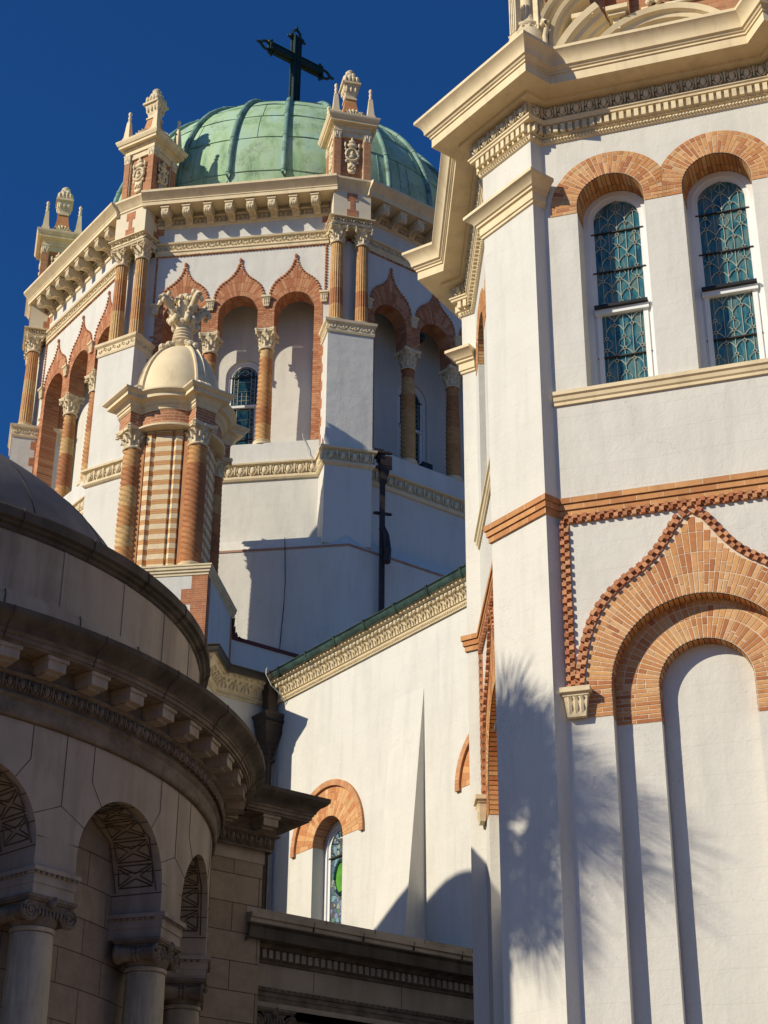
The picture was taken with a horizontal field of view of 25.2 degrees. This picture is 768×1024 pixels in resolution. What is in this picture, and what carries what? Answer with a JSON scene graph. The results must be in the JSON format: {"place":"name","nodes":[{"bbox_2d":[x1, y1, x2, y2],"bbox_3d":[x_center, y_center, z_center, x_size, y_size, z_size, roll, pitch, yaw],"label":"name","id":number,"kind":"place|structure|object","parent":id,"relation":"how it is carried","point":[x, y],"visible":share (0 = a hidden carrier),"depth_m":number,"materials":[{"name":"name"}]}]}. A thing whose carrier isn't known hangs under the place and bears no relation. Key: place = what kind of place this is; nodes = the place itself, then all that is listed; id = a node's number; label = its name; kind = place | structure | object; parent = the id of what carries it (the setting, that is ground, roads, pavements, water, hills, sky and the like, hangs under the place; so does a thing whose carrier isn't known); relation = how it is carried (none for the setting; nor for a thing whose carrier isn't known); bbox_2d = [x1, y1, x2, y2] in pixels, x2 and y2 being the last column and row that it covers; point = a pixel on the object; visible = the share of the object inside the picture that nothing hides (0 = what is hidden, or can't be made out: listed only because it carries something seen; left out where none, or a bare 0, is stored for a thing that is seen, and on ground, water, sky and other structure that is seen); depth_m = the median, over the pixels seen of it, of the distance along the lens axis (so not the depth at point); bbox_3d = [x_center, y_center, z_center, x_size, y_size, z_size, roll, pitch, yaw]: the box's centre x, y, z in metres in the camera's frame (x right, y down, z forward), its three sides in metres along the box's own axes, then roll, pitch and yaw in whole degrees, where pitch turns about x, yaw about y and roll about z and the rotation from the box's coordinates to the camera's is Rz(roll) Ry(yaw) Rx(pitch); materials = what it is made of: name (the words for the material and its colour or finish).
{"place":"outdoors","nodes":[
{"label":"outdoors","id":0,"kind":"place"},
{"bbox_2d":[0,0,509,458],"label":"sky","id":1,"kind":"structure","parent":0,"point":[73,73],"materials":[{"name":"blue"}]},
{"bbox_2d":[419,461,432,469],"bbox_3d":[1.166,-1.233,48.829,0.360,0.260,0.260,19,-33,-32],"label":"floodlight","id":2,"kind":"object","parent":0,"point":[426,465],"visible":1,"depth_m":48.75,"materials":[{"name":"black metal"}]},
{"label":"ground","id":3,"kind":"structure","parent":0,"visible":0},
{"bbox_2d":[0,454,330,1023],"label":"stone rotunda","id":4,"kind":"structure","parent":3,"relation":"on","point":[148,816],"depth_m":21.50,"materials":[{"name":"grey stone"}]},
{"bbox_2d":[8,26,465,654],"bbox_3d":[-3.136,3.069,53.563,17.826,47.368,17.835,0,-28,0],"label":"domed church drum","id":5,"kind":"object","parent":3,"relation":"on","point":[286,234],"visible":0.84,"depth_m":50.26,"materials":[{"name":"white paint"}]},
{"bbox_2d":[226,362,258,444],"bbox_3d":[-4.055,-2.836,49.387,1.100,3.510,0.100,-4,-28,8],"label":"window","id":6,"kind":"structure","parent":5,"relation":"in","point":[242,379],"depth_m":49.72,"materials":[{"name":"blue glass"}]},
{"bbox_2d":[279,558,285,648],"bbox_3d":[-2.619,2.839,43.981,0.121,4.901,0.031,-4,-28,8],"label":"conductor wire","id":7,"kind":"object","parent":5,"relation":"attached to","point":[283,604],"visible":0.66,"depth_m":44.19,"materials":[{"name":"black metal"}]},
{"bbox_2d":[302,433,317,476],"bbox_3d":[-2.030,-1.575,46.880,0.501,1.428,0.099,-6,-28,13],"label":"cable","id":8,"kind":"object","parent":5,"relation":"hanging from","point":[309,455],"visible":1,"depth_m":46.86,"materials":[{"name":"grey"}]},
{"bbox_2d":[397,385,425,464],"bbox_3d":[0.775,-2.242,50.455,1.100,3.510,0.100,19,-33,-32],"label":"window","id":9,"kind":"structure","parent":5,"relation":"in","point":[420,436],"depth_m":50.72,"materials":[{"name":"white paint"}]},
{"bbox_2d":[420,332,424,343],"bbox_3d":[1.052,-5.269,51.083,0.280,0.540,0.365,19,-33,-32],"label":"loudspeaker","id":10,"kind":"object","parent":5,"relation":"attached to","point":[422,337],"visible":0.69,"depth_m":50.91,"materials":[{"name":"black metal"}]},
{"bbox_2d":[207,564,472,948],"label":"church nave wing","id":11,"kind":"structure","parent":3,"relation":"on","point":[366,728],"depth_m":32.35,"materials":[{"name":"white paint"}]},
{"bbox_2d":[102,289,250,659],"bbox_3d":[-5.324,1.236,42.022,3.479,15.890,3.479,-4,-28,8],"label":"corner turret","id":12,"kind":"object","parent":11,"relation":"on","point":[180,433],"visible":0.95,"depth_m":42.34,"materials":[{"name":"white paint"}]},
{"bbox_2d":[230,618,298,672],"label":"parapet wall","id":13,"kind":"structure","parent":11,"relation":"on","point":[246,653],"depth_m":42.51,"materials":[{"name":"white paint"}]},
{"bbox_2d":[266,668,285,909],"bbox_3d":[-2.253,6.535,34.243,0.284,7.329,0.605,-18,-33,32],"label":"cable","id":14,"kind":"object","parent":11,"relation":"attached to","point":[274,781],"visible":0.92,"depth_m":35.20,"materials":[{"name":"black"}]},
{"bbox_2d":[323,821,342,923],"bbox_3d":[-0.824,8.276,32.169,0.179,5.140,1.020,19,-33,-32],"label":"window","id":15,"kind":"structure","parent":11,"relation":"in","point":[333,853],"depth_m":33.04,"materials":[{"name":"multicoloured glass"}]},
{"bbox_2d":[245,906,473,1023],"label":"stone passage","id":16,"kind":"object","parent":3,"relation":"on","point":[314,971],"visible":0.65,"depth_m":26.10,"materials":[{"name":"grey stone"}]},
{"bbox_2d":[402,0,767,1023],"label":"bell tower","id":17,"kind":"structure","parent":3,"relation":"on","point":[588,262],"depth_m":21.60,"materials":[{"name":"white paint"}]},
{"bbox_2d":[583,191,657,385],"bbox_3d":[3.190,-2.966,23.126,0.930,3.396,0.150,-8,-29,16],"label":"window","id":18,"kind":"structure","parent":17,"relation":"in","point":[618,283],"depth_m":23.20,"materials":[{"name":"teal glass"}]},
{"bbox_2d":[686,171,767,367],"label":"window","id":19,"kind":"structure","parent":17,"relation":"in","point":[732,318],"depth_m":22.80,"materials":[{"name":"teal glass"}]}
]}

